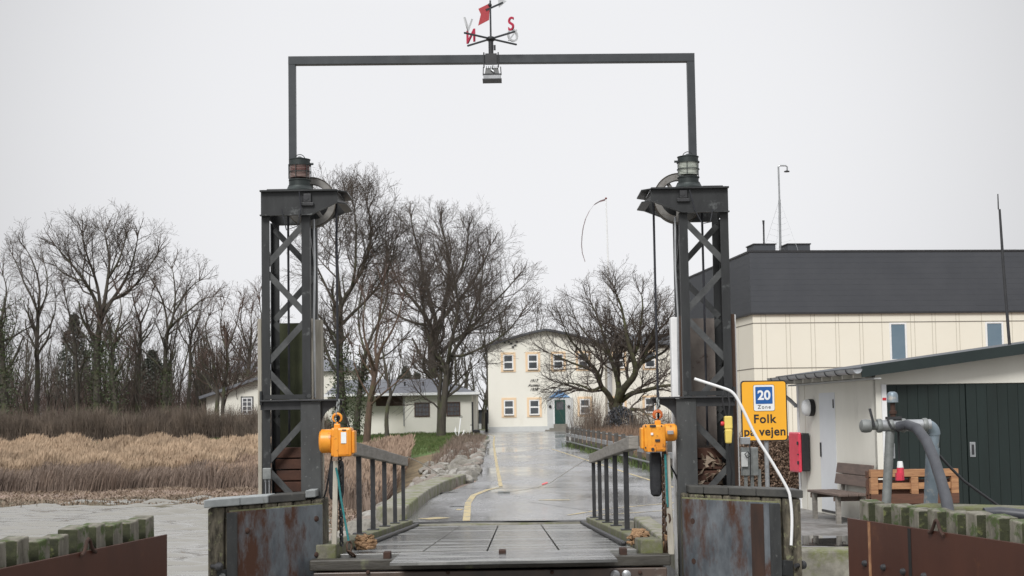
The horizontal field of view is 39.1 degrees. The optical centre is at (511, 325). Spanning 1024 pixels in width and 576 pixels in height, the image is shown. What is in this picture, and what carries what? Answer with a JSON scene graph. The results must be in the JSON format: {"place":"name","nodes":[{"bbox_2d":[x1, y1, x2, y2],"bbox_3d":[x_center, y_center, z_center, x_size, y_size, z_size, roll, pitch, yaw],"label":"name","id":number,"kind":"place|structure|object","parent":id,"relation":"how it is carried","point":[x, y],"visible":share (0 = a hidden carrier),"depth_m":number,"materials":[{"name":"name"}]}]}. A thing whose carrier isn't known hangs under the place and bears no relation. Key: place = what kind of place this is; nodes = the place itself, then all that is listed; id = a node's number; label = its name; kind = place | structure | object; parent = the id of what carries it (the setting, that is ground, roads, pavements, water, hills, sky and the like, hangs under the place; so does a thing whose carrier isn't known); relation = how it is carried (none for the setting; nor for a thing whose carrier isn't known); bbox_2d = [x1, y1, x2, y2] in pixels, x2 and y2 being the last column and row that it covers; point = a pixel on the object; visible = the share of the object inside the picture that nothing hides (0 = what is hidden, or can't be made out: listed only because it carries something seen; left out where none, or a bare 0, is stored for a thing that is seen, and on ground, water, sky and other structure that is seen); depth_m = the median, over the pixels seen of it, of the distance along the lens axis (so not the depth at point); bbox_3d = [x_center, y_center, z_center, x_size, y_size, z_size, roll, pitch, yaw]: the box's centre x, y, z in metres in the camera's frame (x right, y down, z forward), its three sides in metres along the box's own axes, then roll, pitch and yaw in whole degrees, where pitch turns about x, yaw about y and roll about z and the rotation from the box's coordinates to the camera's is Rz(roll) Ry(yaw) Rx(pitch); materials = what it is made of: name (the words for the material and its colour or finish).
{"place":"outdoors","nodes":[
{"label":"outdoors","id":0,"kind":"place"},
{"bbox_2d":[0,495,338,575],"bbox_3d":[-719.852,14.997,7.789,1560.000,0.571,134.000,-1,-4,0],"label":"water","id":1,"kind":"structure","parent":0,"point":[184,527],"depth_m":44.64,"materials":[{"name":"grey liquid"}]},
{"bbox_2d":[0,515,166,575],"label":"fender wall","id":2,"kind":"structure","parent":1,"relation":"in","point":[134,546],"depth_m":9.35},
{"bbox_2d":[204,489,328,575],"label":"mooring block","id":3,"kind":"structure","parent":1,"relation":"in","point":[278,534],"depth_m":13.57,"materials":[{"name":"metal"}]},
{"bbox_2d":[637,173,739,575],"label":"lifting tower","id":4,"kind":"structure","parent":1,"relation":"in","point":[688,401],"depth_m":14.69,"materials":[{"name":"metal"}]},
{"bbox_2d":[652,202,660,419],"bbox_3d":[1.485,-0.071,14.796,0.029,2.512,0.322,-1,-4,3],"label":"wire rope","id":5,"kind":"object","parent":4,"relation":"hanging from","point":[655,301],"visible":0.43,"depth_m":14.95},
{"bbox_2d":[639,398,676,496],"bbox_3d":[1.463,1.216,14.401,0.362,0.994,0.338,-1,-4,0],"label":"chain hoist","id":6,"kind":"object","parent":4,"relation":"hanging from","point":[656,436],"visible":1,"depth_m":14.31,"materials":[{"name":"orange paint"}]},
{"bbox_2d":[674,151,701,186],"bbox_3d":[1.813,-1.595,14.814,0.300,0.389,0.300,-1,-4,0],"label":"signal lantern","id":7,"kind":"object","parent":4,"relation":"on","point":[688,169],"visible":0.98,"depth_m":14.72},
{"bbox_2d":[701,213,708,445],"bbox_3d":[1.999,-0.040,14.943,0.022,2.571,0.022,-2,-4,22],"label":"wire rope","id":8,"kind":"object","parent":4,"relation":"hanging from","point":[704,312],"visible":0.57,"depth_m":14.94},
{"bbox_2d":[698,451,726,484],"bbox_3d":[2.037,1.481,14.658,0.339,0.410,0.134,-1,-4,0],"label":"crumpled sheeting","id":9,"kind":"object","parent":4,"relation":"on","point":[708,460],"visible":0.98,"depth_m":14.64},
{"bbox_2d":[721,390,732,442],"bbox_3d":[2.123,0.895,14.266,0.111,0.551,0.071,-1,-4,0],"label":"pendant control","id":10,"kind":"object","parent":4,"relation":"hanging from","point":[727,424],"visible":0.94,"depth_m":14.23,"materials":[{"name":"yellow plastic"}]},
{"bbox_2d":[677,484,806,575],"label":"mooring block","id":11,"kind":"structure","parent":1,"relation":"in","point":[726,530],"depth_m":13.61,"materials":[{"name":"metal"}]},
{"bbox_2d":[694,378,793,544],"bbox_3d":[2.108,1.235,13.095,0.871,1.534,0.026,-1,-4,0],"label":"bent tube","id":12,"kind":"object","parent":11,"relation":"attached to","point":[761,446],"visible":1,"depth_m":13.09,"materials":[{"name":"white paint"}]},
{"bbox_2d":[847,499,1023,575],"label":"fender wall","id":13,"kind":"structure","parent":1,"relation":"in","point":[891,539],"depth_m":9.86,"materials":[{"name":"metal"}]},
{"bbox_2d":[914,503,1023,510],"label":"quay beam","id":14,"kind":"structure","parent":13,"relation":"attached to","point":[972,507],"depth_m":10.69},
{"bbox_2d":[982,507,1023,518],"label":"water hose","id":15,"kind":"object","parent":14,"relation":"on","point":[1017,513],"visible":0.53,"depth_m":10.19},
{"bbox_2d":[0,429,778,575],"bbox_3d":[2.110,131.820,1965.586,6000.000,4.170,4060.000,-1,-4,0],"label":"ground","id":16,"kind":"structure","parent":0,"point":[413,468],"depth_m":56.75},
{"bbox_2d":[0,249,37,420],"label":"bare tree","id":17,"kind":"object","parent":16,"relation":"on","point":[4,386],"visible":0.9,"depth_m":120.14,"materials":[{"name":"brown plant"}]},
{"bbox_2d":[10,315,39,418],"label":"sapling","id":18,"kind":"object","parent":16,"relation":"on","point":[26,394],"visible":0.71,"depth_m":134.79,"materials":[{"name":"brown plant"}]},
{"bbox_2d":[0,218,70,420],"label":"bare tree","id":19,"kind":"object","parent":16,"relation":"on","point":[36,330],"visible":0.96,"depth_m":124.13,"materials":[{"name":"brown plant"}]},
{"bbox_2d":[40,331,62,412],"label":"sapling","id":20,"kind":"object","parent":16,"relation":"on","point":[47,394],"visible":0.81,"depth_m":130.49,"materials":[{"name":"brown plant"}]},
{"bbox_2d":[40,319,82,415],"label":"sapling","id":21,"kind":"object","parent":16,"relation":"on","point":[64,373],"visible":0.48,"depth_m":138.36,"materials":[{"name":"brown plant"}]},
{"bbox_2d":[52,313,91,412],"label":"evergreen tree","id":22,"kind":"object","parent":16,"relation":"on","point":[68,363],"visible":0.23,"depth_m":149.65,"materials":[{"name":"green plant"}]},
{"bbox_2d":[45,266,105,416],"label":"bare tree","id":23,"kind":"object","parent":16,"relation":"on","point":[74,345],"visible":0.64,"depth_m":132.01,"materials":[{"name":"brown plant"}]},
{"bbox_2d":[32,199,176,412],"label":"bare tree","id":24,"kind":"object","parent":16,"relation":"on","point":[96,399],"visible":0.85,"depth_m":127.91,"materials":[{"name":"brown plant"}]},
{"bbox_2d":[80,273,148,418],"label":"bare tree","id":25,"kind":"object","parent":16,"relation":"on","point":[113,346],"visible":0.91,"depth_m":121.96,"materials":[{"name":"brown plant"}]},
{"bbox_2d":[7,358,223,421],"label":"thicket brush","id":26,"kind":"object","parent":16,"relation":"on","point":[180,399],"visible":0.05,"depth_m":138.55,"materials":[{"name":"plant"}]},
{"bbox_2d":[92,293,140,413],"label":"sapling","id":27,"kind":"object","parent":16,"relation":"on","point":[104,393],"visible":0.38,"depth_m":130.96,"materials":[{"name":"brown plant"}]},
{"bbox_2d":[0,431,257,474],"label":"reed bed","id":28,"kind":"object","parent":16,"relation":"on","point":[134,453],"visible":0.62,"depth_m":71.00,"materials":[{"name":"plant"}]},
{"bbox_2d":[0,401,257,441],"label":"hedge","id":29,"kind":"object","parent":16,"relation":"on","point":[180,422],"visible":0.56,"depth_m":115.99,"materials":[{"name":"plant"}]},
{"bbox_2d":[109,269,172,415],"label":"bare tree","id":30,"kind":"object","parent":16,"relation":"on","point":[141,338],"visible":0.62,"depth_m":134.27,"materials":[{"name":"brown plant"}]},
{"bbox_2d":[128,348,172,412],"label":"evergreen tree","id":31,"kind":"object","parent":16,"relation":"on","point":[148,363],"visible":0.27,"depth_m":149.30,"materials":[{"name":"green plant"}]},
{"bbox_2d":[141,282,200,400],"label":"sapling","id":32,"kind":"object","parent":16,"relation":"on","point":[176,335],"visible":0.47,"depth_m":134.21,"materials":[{"name":"brown plant"}]},
{"bbox_2d":[118,243,231,411],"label":"bare tree","id":33,"kind":"object","parent":16,"relation":"on","point":[164,393],"visible":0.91,"depth_m":125.96,"materials":[{"name":"brown plant"}]},
{"bbox_2d":[168,329,188,410],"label":"sapling","id":34,"kind":"object","parent":16,"relation":"on","point":[172,383],"visible":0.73,"depth_m":133.23,"materials":[{"name":"brown plant"}]},
{"bbox_2d":[0,485,365,533],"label":"shore litter","id":35,"kind":"object","parent":16,"relation":"on","point":[109,494],"visible":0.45,"depth_m":57.30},
{"bbox_2d":[163,276,223,414],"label":"bare tree","id":36,"kind":"object","parent":16,"relation":"on","point":[191,335],"visible":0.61,"depth_m":130.06,"materials":[{"name":"brown plant"}]},
{"bbox_2d":[0,459,400,511],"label":"sedge","id":37,"kind":"object","parent":16,"relation":"on","point":[84,477],"visible":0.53,"depth_m":61.85,"materials":[{"name":"plant"}]},
{"bbox_2d":[178,280,257,419],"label":"bare tree","id":38,"kind":"object","parent":16,"relation":"on","point":[226,340],"visible":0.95,"depth_m":118.04,"materials":[{"name":"brown plant"}]},
{"bbox_2d":[199,378,270,415],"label":"cottage","id":39,"kind":"structure","parent":16,"relation":"on","point":[246,396],"depth_m":129.85,"materials":[{"name":"paint"}]},
{"bbox_2d":[222,275,292,376],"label":"bare tree","id":40,"kind":"object","parent":16,"relation":"on","point":[251,328],"visible":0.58,"depth_m":134.21,"materials":[{"name":"brown plant"}]},
{"bbox_2d":[230,412,335,436],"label":"hedge","id":41,"kind":"object","parent":16,"relation":"on","point":[242,429],"visible":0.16,"depth_m":113.97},
{"bbox_2d":[223,360,357,417],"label":"house","id":42,"kind":"structure","parent":16,"relation":"on","point":[328,376],"depth_m":142.00,"materials":[{"name":"paint"}]},
{"bbox_2d":[258,177,352,498],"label":"lifting tower","id":43,"kind":"structure","parent":16,"relation":"on","point":[297,465],"depth_m":14.69,"materials":[{"name":"metal"}]},
{"bbox_2d":[287,216,290,445],"bbox_3d":[-2.317,-0.016,14.945,0.022,2.521,0.022,-2,-4,22],"label":"wire rope","id":44,"kind":"object","parent":43,"relation":"hanging from","point":[288,289],"visible":0.57,"depth_m":14.95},
{"bbox_2d":[286,154,313,189],"bbox_3d":[-2.184,-1.567,14.816,0.300,0.389,0.300,-1,-4,0],"label":"signal lantern","id":45,"kind":"object","parent":43,"relation":"on","point":[300,171],"visible":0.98,"depth_m":14.73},
{"bbox_2d":[335,203,338,421],"bbox_3d":[-1.804,-0.028,14.797,0.029,2.532,0.322,-1,-4,-3],"label":"wire rope","id":46,"kind":"object","parent":43,"relation":"hanging from","point":[337,326],"visible":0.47,"depth_m":14.95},
{"bbox_2d":[319,399,356,499],"bbox_3d":[-1.737,1.244,14.411,0.356,1.018,0.320,-1,-4,0],"label":"chain hoist","id":47,"kind":"object","parent":43,"relation":"hanging from","point":[336,441],"visible":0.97,"depth_m":14.28,"materials":[{"name":"orange paint"}]},
{"bbox_2d":[338,457,343,546],"bbox_3d":[-1.706,1.752,14.348,0.053,0.902,0.061,-1,-4,0],"label":"load chain","id":48,"kind":"object","parent":47,"relation":"hanging from","point":[340,507],"visible":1,"depth_m":14.34,"materials":[{"name":"metal"}]},
{"bbox_2d":[288,53,696,178],"bbox_3d":[-0.205,-2.099,15.070,4.256,1.503,0.080,-1,-4,0],"label":"gantry frame","id":49,"kind":"object","parent":43,"relation":"attached to","point":[688,59],"visible":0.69,"depth_m":15.07,"materials":[{"name":"paint"}]},
{"bbox_2d":[463,0,517,67],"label":"weather vane","id":50,"kind":"object","parent":49,"relation":"attached to","point":[490,58],"visible":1,"depth_m":15.10,"materials":[{"name":"metal"}]},
{"bbox_2d":[483,65,501,83],"bbox_3d":[-0.209,-2.637,15.104,0.200,0.160,0.182,-1,-4,0],"label":"floodlight","id":51,"kind":"object","parent":49,"relation":"hanging from","point":[491,75],"visible":1,"depth_m":15.04,"materials":[{"name":"metal"}]},
{"bbox_2d":[205,433,415,502],"bbox_3d":[-8.725,5.808,60.058,9.109,2.309,36.441,-1,-4,-3],"label":"reed patch","id":52,"kind":"object","parent":16,"relation":"on","point":[399,444],"visible":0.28,"depth_m":62.35,"materials":[{"name":"plant"}]},
{"bbox_2d":[216,431,486,455],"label":"lawn grass","id":53,"kind":"structure","parent":16,"relation":"on","point":[421,437],"depth_m":96.89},
{"bbox_2d":[280,161,439,438],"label":"bare tree","id":54,"kind":"object","parent":16,"relation":"on","point":[378,231],"visible":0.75,"depth_m":103.84,"materials":[{"name":"brown plant"}]},
{"bbox_2d":[335,226,424,435],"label":"bare tree","id":55,"kind":"object","parent":16,"relation":"on","point":[358,405],"visible":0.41,"depth_m":117.75,"materials":[{"name":"brown plant"}]},
{"bbox_2d":[330,248,434,442],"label":"bare tree","id":56,"kind":"object","parent":16,"relation":"on","point":[369,406],"visible":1,"depth_m":83.82,"materials":[{"name":"brown plant"}]},
{"bbox_2d":[368,285,412,436],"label":"bare tree","id":57,"kind":"object","parent":16,"relation":"on","point":[386,420],"visible":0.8,"depth_m":99.90,"materials":[{"name":"brown plant"}]},
{"bbox_2d":[324,379,481,434],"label":"bungalow","id":58,"kind":"object","parent":16,"relation":"on","point":[462,403],"visible":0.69,"depth_m":123.86,"materials":[{"name":"paint"}]},
{"bbox_2d":[414,402,429,416],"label":"window","id":59,"kind":"structure","parent":58,"relation":"in","point":[425,412],"depth_m":123.76,"materials":[{"name":"grey glass"}]},
{"bbox_2d":[376,474,465,523],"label":"concrete kerb","id":60,"kind":"structure","parent":16,"relation":"on","point":[417,495],"depth_m":30.13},
{"bbox_2d":[359,195,523,378],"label":"bare tree","id":61,"kind":"object","parent":16,"relation":"on","point":[441,227],"visible":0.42,"depth_m":135.99,"materials":[{"name":"brown plant"}]},
{"bbox_2d":[421,430,486,465],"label":"verge weeds","id":62,"kind":"object","parent":16,"relation":"on","point":[454,443],"visible":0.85,"depth_m":67.93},
{"bbox_2d":[390,232,560,435],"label":"bare tree","id":63,"kind":"object","parent":16,"relation":"on","point":[442,367],"visible":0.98,"depth_m":105.70,"materials":[{"name":"brown plant"}]},
{"bbox_2d":[468,330,487,428],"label":"sapling","id":64,"kind":"object","parent":16,"relation":"on","point":[486,395],"visible":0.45,"depth_m":170.49,"materials":[{"name":"brown plant"}]},
{"bbox_2d":[310,436,673,575],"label":"ferry ramp","id":65,"kind":"structure","parent":16,"relation":"on","point":[595,545],"depth_m":14.83,"materials":[{"name":"metal"}]},
{"bbox_2d":[354,534,376,549],"bbox_3d":[-1.480,2.206,14.643,0.220,0.170,0.260,-4,-5,40],"label":"rope heap","id":66,"kind":"object","parent":65,"relation":"on","point":[364,542],"visible":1,"depth_m":14.58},
{"bbox_2d":[412,521,633,527],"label":"abutment wall","id":67,"kind":"structure","parent":16,"relation":"on","point":[530,523],"depth_m":24.45,"materials":[{"name":"concrete"}]},
{"bbox_2d":[484,328,605,431],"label":"office building","id":68,"kind":"structure","parent":16,"relation":"on","point":[514,405],"depth_m":127.90,"materials":[{"name":"paint"}]},
{"bbox_2d":[501,352,515,371],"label":"window","id":69,"kind":"structure","parent":68,"relation":"in","point":[512,360],"depth_m":128.03,"materials":[{"name":"white paint"}]},
{"bbox_2d":[501,398,515,417],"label":"window","id":70,"kind":"structure","parent":68,"relation":"in","point":[508,404],"depth_m":127.75,"materials":[{"name":"white paint"}]},
{"bbox_2d":[525,352,539,371],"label":"window","id":71,"kind":"structure","parent":68,"relation":"in","point":[530,367],"depth_m":128.03,"materials":[{"name":"white paint"}]},
{"bbox_2d":[527,397,541,416],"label":"window","id":72,"kind":"structure","parent":68,"relation":"in","point":[534,409],"depth_m":127.75,"materials":[{"name":"white paint"}]},
{"bbox_2d":[553,399,564,423],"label":"door","id":73,"kind":"structure","parent":68,"relation":"in","point":[559,413],"depth_m":127.59,"materials":[{"name":"green wood"}]},
{"bbox_2d":[569,392,612,435],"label":"bare bush","id":74,"kind":"object","parent":16,"relation":"on","point":[595,423],"visible":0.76,"depth_m":97.69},
{"bbox_2d":[552,383,629,429],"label":"bare bush","id":75,"kind":"object","parent":16,"relation":"on","point":[582,415],"visible":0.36,"depth_m":99.66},
{"bbox_2d":[581,197,611,414],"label":"flagpole","id":76,"kind":"object","parent":16,"relation":"on","point":[609,382],"visible":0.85,"depth_m":118.40,"materials":[{"name":"metal"}]},
{"bbox_2d":[526,259,674,424],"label":"bare tree","id":77,"kind":"object","parent":16,"relation":"on","point":[620,334],"visible":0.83,"depth_m":110.29,"materials":[{"name":"brown plant"}]},
{"bbox_2d":[562,440,672,476],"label":"fence weeds","id":78,"kind":"object","parent":16,"relation":"on","point":[635,464],"visible":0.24,"depth_m":52.08,"materials":[{"name":"brown plant"}]},
{"bbox_2d":[565,427,672,476],"bbox_3d":[3.825,4.542,52.562,0.332,1.499,42.692,-1,-4,-3],"label":"road fence","id":79,"kind":"object","parent":16,"relation":"on","point":[593,439],"visible":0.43,"depth_m":56.77,"materials":[{"name":"weathered timber"}]},
{"bbox_2d":[603,405,636,430],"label":"round bush","id":80,"kind":"object","parent":16,"relation":"on","point":[616,418],"visible":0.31,"depth_m":107.24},
{"bbox_2d":[599,334,671,423],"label":"building wing","id":81,"kind":"structure","parent":16,"relation":"on","point":[644,403],"depth_m":130.11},
{"bbox_2d":[611,397,665,431],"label":"bare bush","id":82,"kind":"object","parent":16,"relation":"on","point":[638,424],"visible":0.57,"depth_m":91.60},
{"bbox_2d":[634,516,674,569],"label":"quay wall","id":83,"kind":"structure","parent":16,"relation":"on","point":[653,527],"depth_m":22.53,"materials":[{"name":"concrete"}]},
{"bbox_2d":[581,421,741,457],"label":"brushwood","id":84,"kind":"object","parent":16,"relation":"on","point":[629,431],"visible":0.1,"depth_m":82.19,"materials":[{"name":"brown wood"}]},
{"bbox_2d":[739,436,798,488],"bbox_3d":[6.020,2.943,30.717,3.325,1.508,1.379,-1,-4,0],"label":"beech hedge","id":85,"kind":"object","parent":16,"relation":"on","point":[779,453],"visible":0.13,"depth_m":30.20,"materials":[{"name":"brown plant"}]},
{"bbox_2d":[802,547,848,575],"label":"quay wall","id":86,"kind":"structure","parent":16,"relation":"on","point":[826,561],"depth_m":17.84,"materials":[{"name":"concrete"}]},
{"bbox_2d":[689,243,1023,435],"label":"warehouse","id":87,"kind":"structure","parent":16,"relation":"on","point":[803,308],"depth_m":78.95,"materials":[{"name":"metal"}]},
{"bbox_2d":[766,165,797,249],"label":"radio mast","id":88,"kind":"object","parent":87,"relation":"attached to","point":[779,205],"visible":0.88,"depth_m":82.54,"materials":[{"name":"metal"}]},
{"bbox_2d":[889,323,907,359],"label":"window","id":89,"kind":"structure","parent":87,"relation":"in","point":[897,331],"depth_m":78.95,"materials":[{"name":"glass"}]},
{"bbox_2d":[985,322,1003,345],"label":"window","id":90,"kind":"structure","parent":87,"relation":"in","point":[994,332],"depth_m":79.59,"materials":[{"name":"glass"}]},
{"bbox_2d":[767,341,1023,518],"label":"shed","id":91,"kind":"structure","parent":16,"relation":"on","point":[969,403],"depth_m":22.89,"materials":[{"name":"white paint"}]},
{"bbox_2d":[789,432,809,472],"bbox_3d":[5.248,2.319,26.326,0.228,0.730,0.620,-1,-4,-6],"label":"fire box","id":92,"kind":"object","parent":91,"relation":"attached to","point":[799,453],"visible":1,"depth_m":26.06,"materials":[{"name":"red metal"}]},
{"bbox_2d":[819,392,837,513],"bbox_3d":[5.495,2.217,25.069,0.029,2.080,0.880,-1,-4,-6],"label":"side door","id":93,"kind":"structure","parent":91,"relation":"in","point":[828,455],"depth_m":25.08,"materials":[{"name":"metal"}]},
{"bbox_2d":[886,384,968,503],"bbox_3d":[6.567,2.020,22.786,1.295,2.160,0.083,-1,-4,-6],"label":"sliding door","id":94,"kind":"structure","parent":91,"relation":"in","point":[944,404],"depth_m":22.80,"materials":[{"name":"metal"}]},
{"bbox_2d":[964,383,1023,505],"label":"sliding door","id":95,"kind":"structure","parent":91,"relation":"in","point":[994,413],"depth_m":22.89,"materials":[{"name":"metal"}]},
{"bbox_2d":[997,194,1010,344],"bbox_3d":[8.413,-0.877,24.601,0.146,2.754,0.056,-1,-4,0],"label":"whip antenna","id":96,"kind":"object","parent":91,"relation":"attached to","point":[1005,288],"visible":0.88,"depth_m":24.58,"materials":[{"name":"metal"}]},
{"bbox_2d":[859,392,939,502],"bbox_3d":[3.069,1.000,11.357,0.639,0.953,0.139,-1,-4,-3],"label":"standpipe","id":97,"kind":"object","parent":16,"relation":"on","point":[888,426],"visible":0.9,"depth_m":11.33,"materials":[{"name":"metal"}]},
{"bbox_2d":[895,420,953,509],"bbox_3d":[3.113,1.073,10.742,0.174,0.736,1.138,-1,-4,-2],"label":"water hose","id":98,"kind":"object","parent":97,"relation":"attached to","point":[926,441],"visible":0.88,"depth_m":10.71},
{"bbox_2d":[0,0,1023,410],"label":"sky","id":99,"kind":"structure","parent":0,"point":[894,124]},
{"bbox_2d":[407,430,798,521],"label":"road","id":100,"kind":"structure","parent":0,"point":[527,460],"depth_m":34.86,"materials":[{"name":"asphalt"}]},
{"bbox_2d":[419,434,673,520],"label":"road markings","id":101,"kind":"object","parent":100,"relation":"on","point":[467,512],"visible":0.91,"depth_m":31.25,"materials":[{"name":"yellow paint"}]},
{"bbox_2d":[654,508,847,546],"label":"yard pavement","id":102,"kind":"structure","parent":0,"point":[824,524],"depth_m":22.48,"materials":[{"name":"concrete"}]},
{"bbox_2d":[740,437,760,486],"bbox_3d":[3.132,2.195,18.820,0.261,1.463,0.248,-1,-4,0],"label":"electric cabinet","id":103,"kind":"object","parent":102,"relation":"on","point":[749,461],"visible":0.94,"depth_m":18.82,"materials":[{"name":"grey metal"}]},
{"bbox_2d":[740,380,787,486],"bbox_3d":[3.927,2.002,22.355,0.717,2.284,0.115,-1,-4,0],"label":"road sign","id":104,"kind":"object","parent":102,"relation":"on","point":[764,403],"visible":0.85,"depth_m":22.35,"materials":[{"name":"yellow metal"}]},
{"bbox_2d":[801,535,847,545],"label":"puddle","id":105,"kind":"object","parent":102,"relation":"on","point":[825,540],"visible":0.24,"depth_m":19.71,"materials":[{"name":"liquid"}]},
{"bbox_2d":[807,462,873,523],"bbox_3d":[5.367,2.730,23.460,0.620,0.930,1.720,-1,-4,-6],"label":"bench","id":106,"kind":"object","parent":102,"relation":"on","point":[845,477],"visible":0.86,"depth_m":23.43,"materials":[{"name":"brown wood"}]},
{"bbox_2d":[868,468,959,504],"bbox_3d":[5.402,2.334,19.344,1.180,0.800,0.122,-1,-4,0],"label":"wooden pallet","id":107,"kind":"object","parent":102,"relation":"on","point":[913,494],"visible":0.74,"depth_m":19.30,"materials":[{"name":"brown wood"}]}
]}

